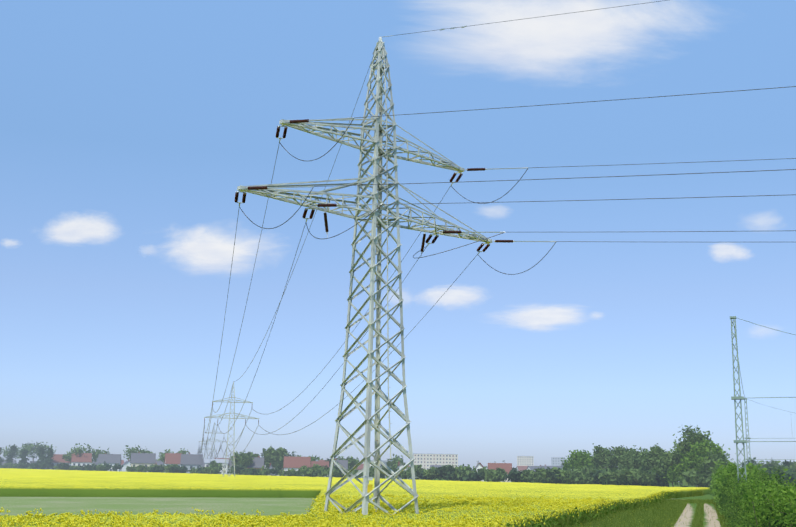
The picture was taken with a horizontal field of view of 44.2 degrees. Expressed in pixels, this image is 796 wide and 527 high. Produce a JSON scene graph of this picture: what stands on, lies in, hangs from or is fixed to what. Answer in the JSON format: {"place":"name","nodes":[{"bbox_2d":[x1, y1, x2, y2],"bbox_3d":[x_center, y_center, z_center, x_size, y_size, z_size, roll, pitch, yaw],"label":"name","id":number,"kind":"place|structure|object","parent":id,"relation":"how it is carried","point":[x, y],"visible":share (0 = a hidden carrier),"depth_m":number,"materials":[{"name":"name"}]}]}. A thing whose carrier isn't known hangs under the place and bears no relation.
{"place":"outdoors","nodes":[
{"label":"outdoors","id":0,"kind":"place"},
{"bbox_2d":[51,218,111,242],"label":"cloud","id":1,"kind":"structure","parent":0,"point":[77,230],"depth_m":3798.54,"materials":[{"name":"white"}]},
{"bbox_2d":[0,497,315,515],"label":"young crop field","id":2,"kind":"structure","parent":0,"point":[15,506],"depth_m":88.15,"materials":[{"name":"plant"}]},
{"bbox_2d":[172,228,256,269],"bbox_3d":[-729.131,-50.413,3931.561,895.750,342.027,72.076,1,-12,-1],"label":"cloud","id":3,"kind":"structure","parent":0,"point":[201,249],"depth_m":3931.42,"materials":[{"name":"white"}]},
{"bbox_2d":[2,452,678,481],"bbox_3d":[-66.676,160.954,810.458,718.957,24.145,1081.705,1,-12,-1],"label":"town buildings","id":4,"kind":"structure","parent":0,"point":[189,461],"depth_m":462.17,"materials":[{"name":"white"}]},
{"bbox_2d":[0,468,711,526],"bbox_3d":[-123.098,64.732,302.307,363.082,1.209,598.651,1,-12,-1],"label":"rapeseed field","id":5,"kind":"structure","parent":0,"point":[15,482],"depth_m":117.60,"materials":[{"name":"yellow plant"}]},
{"bbox_2d":[27,468,713,526],"bbox_3d":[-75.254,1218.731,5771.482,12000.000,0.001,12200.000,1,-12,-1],"label":"ground","id":6,"kind":"structure","parent":0,"point":[707,496],"depth_m":158.18,"materials":[{"name":"green plant"}]},
{"bbox_2d":[199,423,227,458],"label":"pylon","id":7,"kind":"object","parent":6,"relation":"on","point":[213,440],"visible":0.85,"depth_m":523.29,"materials":[{"name":"grey metal"}]},
{"bbox_2d":[204,382,258,476],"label":"pylon","id":8,"kind":"object","parent":6,"relation":"on","point":[234,402],"visible":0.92,"depth_m":271.83,"materials":[{"name":"grey metal"}]},
{"bbox_2d":[0,493,614,526],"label":"rapeseed","id":9,"kind":"object","parent":6,"relation":"on","point":[293,521],"depth_m":45.56,"materials":[{"name":"yellow plant"}]},
{"bbox_2d":[235,26,555,514],"bbox_3d":[0.225,0.547,56.000,20.048,29.450,7.662,10,-15,-38],"label":"pylon","id":10,"kind":"object","parent":6,"relation":"on","point":[380,53],"visible":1,"depth_m":56.12,"materials":[{"name":"metal"}]},
{"bbox_2d":[197,58,476,458],"bbox_3d":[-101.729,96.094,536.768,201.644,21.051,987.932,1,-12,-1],"label":"conductors","id":11,"kind":"object","parent":10,"relation":"hanging from","point":[199,452],"visible":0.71,"depth_m":108.02,"materials":[{"name":"grey"}]},
{"bbox_2d":[239,0,795,274],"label":"conductors","id":12,"kind":"object","parent":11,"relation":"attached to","point":[544,167],"visible":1,"depth_m":50.66,"materials":[{"name":"grey"}]},
{"bbox_2d":[0,441,795,486],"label":"town trees","id":13,"kind":"object","parent":6,"relation":"on","point":[275,459],"depth_m":302.24,"materials":[{"name":"green plant"}]},
{"bbox_2d":[489,488,704,526],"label":"field edge","id":14,"kind":"object","parent":6,"relation":"on","point":[692,493],"depth_m":67.79,"materials":[{"name":"plant"}]},
{"bbox_2d":[563,497,730,526],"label":"verge grass","id":15,"kind":"structure","parent":6,"relation":"on","point":[671,509],"depth_m":76.39,"materials":[{"name":"green plant"}]},
{"bbox_2d":[709,460,774,520],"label":"hedge leaves","id":16,"kind":"object","parent":6,"relation":"on","point":[717,480],"visible":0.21,"depth_m":78.24,"materials":[{"name":"green plant"}]},
{"bbox_2d":[720,461,795,526],"bbox_3d":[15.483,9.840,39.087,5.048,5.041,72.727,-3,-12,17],"label":"hedge leaves","id":17,"kind":"object","parent":6,"relation":"on","point":[776,493],"visible":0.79,"depth_m":34.58,"materials":[{"name":"green plant"}]},
{"bbox_2d":[0,0,795,470],"label":"sky","id":18,"kind":"structure","parent":0,"point":[146,120],"materials":[{"name":"blue"}]},
{"bbox_2d":[425,289,477,304],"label":"cloud","id":19,"kind":"structure","parent":0,"point":[451,296],"depth_m":3990.38,"materials":[{"name":"white"}]},
{"bbox_2d":[512,307,576,328],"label":"cloud","id":20,"kind":"structure","parent":0,"point":[543,318],"depth_m":3950.73,"materials":[{"name":"white"}]},
{"bbox_2d":[453,0,660,71],"bbox_3d":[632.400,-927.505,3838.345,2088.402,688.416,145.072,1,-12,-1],"label":"cloud","id":21,"kind":"structure","parent":0,"point":[539,43],"depth_m":3837.77,"materials":[{"name":"white"}]},
{"bbox_2d":[557,425,735,486],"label":"trees","id":22,"kind":"object","parent":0,"point":[656,456],"depth_m":202.20,"materials":[{"name":"green plant"}]},
{"bbox_2d":[670,498,720,526],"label":"farm track","id":23,"kind":"structure","parent":0,"point":[690,518],"depth_m":80.33,"materials":[{"name":"beige gravel"}]},
{"bbox_2d":[714,245,745,257],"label":"cloud","id":24,"kind":"structure","parent":0,"point":[725,251],"depth_m":3791.07,"materials":[{"name":"white"}]},
{"bbox_2d":[730,316,746,480],"bbox_3d":[21.951,10.175,63.171,0.770,13.634,0.720,-3,-13,19],"label":"rail mast","id":25,"kind":"object","parent":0,"point":[735,398],"visible":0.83,"depth_m":63.25,"materials":[{"name":"grey metal"}]},
{"bbox_2d":[738,318,795,441],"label":"rail mast wires","id":26,"kind":"object","parent":25,"relation":"attached to","point":[771,397],"visible":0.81,"depth_m":62.62,"materials":[{"name":"grey metal"}]},
{"bbox_2d":[744,398,751,463],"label":"rail mast","id":27,"kind":"object","parent":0,"point":[747,459],"visible":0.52,"depth_m":132.02,"materials":[{"name":"grey metal"}]},
{"bbox_2d":[751,401,795,459],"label":"rail mast wires","id":28,"kind":"object","parent":27,"relation":"attached to","point":[772,459],"visible":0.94,"depth_m":130.69,"materials":[{"name":"grey metal"}]}
]}

